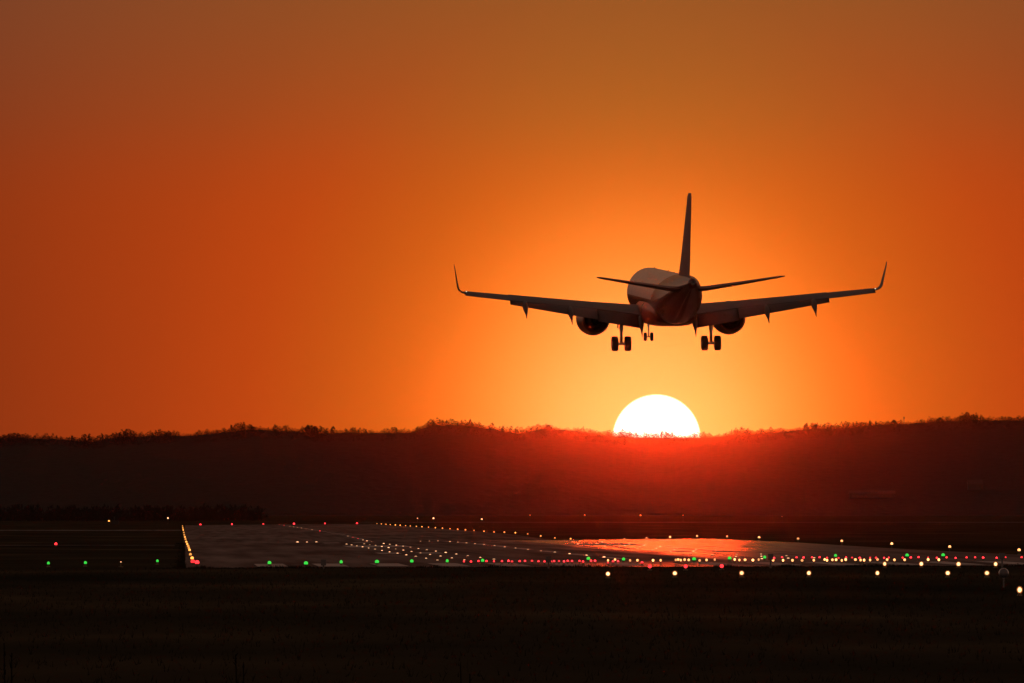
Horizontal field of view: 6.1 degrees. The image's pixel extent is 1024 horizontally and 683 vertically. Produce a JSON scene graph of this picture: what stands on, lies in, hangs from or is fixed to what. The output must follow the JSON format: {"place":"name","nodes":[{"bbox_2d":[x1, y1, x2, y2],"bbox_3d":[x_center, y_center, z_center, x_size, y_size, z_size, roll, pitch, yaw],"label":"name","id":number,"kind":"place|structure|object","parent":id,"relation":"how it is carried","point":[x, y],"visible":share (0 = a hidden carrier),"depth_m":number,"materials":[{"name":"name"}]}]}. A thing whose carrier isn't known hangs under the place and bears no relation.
{"place":"outdoors","nodes":[
{"label":"outdoors","id":0,"kind":"place"},
{"bbox_2d":[0,530,180,530],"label":"taxiway","id":1,"kind":"structure","parent":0,"point":[90,530],"depth_m":2254.96,"materials":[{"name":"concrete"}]},
{"bbox_2d":[0,516,1023,682],"bbox_3d":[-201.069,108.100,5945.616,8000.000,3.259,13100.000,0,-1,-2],"label":"ground","id":2,"kind":"structure","parent":0,"point":[72,551],"depth_m":334.22,"materials":[{"name":"brown plant"}]},
{"bbox_2d":[1,643,16,682],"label":"dry weed","id":3,"kind":"object","parent":2,"relation":"on","point":[4,665],"visible":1,"depth_m":57.97,"materials":[{"name":"black plant"}]},
{"bbox_2d":[0,503,268,520],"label":"scrub wood","id":4,"kind":"object","parent":2,"relation":"on","point":[68,513],"visible":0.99,"depth_m":3979.86,"materials":[{"name":"black plant"}]},
{"bbox_2d":[233,653,246,682],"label":"dry weed","id":5,"kind":"object","parent":2,"relation":"on","point":[243,666],"visible":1,"depth_m":57.97,"materials":[{"name":"black plant"}]},
{"bbox_2d":[546,556,550,568],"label":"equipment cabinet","id":6,"kind":"object","parent":2,"relation":"on","point":[548,559],"visible":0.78,"depth_m":551.74,"materials":[{"name":"metal"}]},
{"bbox_2d":[185,524,1023,567],"bbox_3d":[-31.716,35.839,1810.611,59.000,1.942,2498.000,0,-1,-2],"label":"runway","id":7,"kind":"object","parent":2,"relation":"on","point":[232,546],"visible":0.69,"depth_m":815.00,"materials":[{"name":"grey asphalt"}]},
{"bbox_2d":[255,527,1023,566],"bbox_3d":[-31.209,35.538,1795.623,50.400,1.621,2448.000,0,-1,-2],"label":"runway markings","id":8,"kind":"object","parent":7,"relation":"on","point":[560,564],"visible":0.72,"depth_m":594.38,"materials":[{"name":"paint"}]},
{"bbox_2d":[768,554,772,567],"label":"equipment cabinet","id":9,"kind":"object","parent":2,"relation":"on","point":[770,557],"visible":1,"depth_m":551.75,"materials":[{"name":"metal"}]},
{"bbox_2d":[999,553,1004,567],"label":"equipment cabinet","id":10,"kind":"object","parent":2,"relation":"on","point":[1001,556],"visible":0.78,"depth_m":551.75,"materials":[{"name":"metal"}]},
{"bbox_2d":[999,568,1008,587],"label":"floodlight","id":11,"kind":"object","parent":2,"relation":"on","point":[1003,573],"visible":0.98,"depth_m":432.83,"materials":[{"name":"metal"}]},
{"bbox_2d":[1017,586,1022,595],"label":"approach light","id":12,"kind":"object","parent":2,"relation":"on","point":[1019,589],"visible":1,"depth_m":394.86,"materials":[{"name":"yellow"}]},
{"bbox_2d":[0,0,1023,439],"label":"sky","id":13,"kind":"structure","parent":0,"point":[215,215],"materials":[{"name":"orange"}]},
{"bbox_2d":[13,433,1023,515],"bbox_3d":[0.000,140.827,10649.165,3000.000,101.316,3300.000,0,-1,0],"label":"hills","id":14,"kind":"structure","parent":0,"point":[409,458],"depth_m":9154.38,"materials":[{"name":"soil"}]},
{"bbox_2d":[304,424,311,433],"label":"round tree","id":15,"kind":"object","parent":14,"relation":"on","point":[308,427],"visible":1,"depth_m":9983.62,"materials":[{"name":"green plant"}]},
{"bbox_2d":[311,426,317,434],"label":"round tree","id":16,"kind":"object","parent":14,"relation":"on","point":[313,429],"visible":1,"depth_m":9983.68,"materials":[{"name":"green plant"}]},
{"bbox_2d":[0,412,1023,514],"bbox_3d":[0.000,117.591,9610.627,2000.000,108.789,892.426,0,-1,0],"label":"woodland","id":17,"kind":"object","parent":14,"relation":"on","point":[929,467],"visible":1,"depth_m":9612.14,"materials":[{"name":"black plant"}]},
{"bbox_2d":[848,490,895,498],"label":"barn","id":18,"kind":"structure","parent":14,"relation":"on","point":[855,494],"depth_m":9322.83,"materials":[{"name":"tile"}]},
{"bbox_2d":[967,480,982,489],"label":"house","id":19,"kind":"structure","parent":14,"relation":"on","point":[975,484],"depth_m":9384.01,"materials":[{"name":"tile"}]},
{"bbox_2d":[454,193,886,350],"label":"airliner","id":20,"kind":"object","parent":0,"point":[657,297],"visible":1,"depth_m":638.19,"materials":[{"name":"paint"}]}
]}

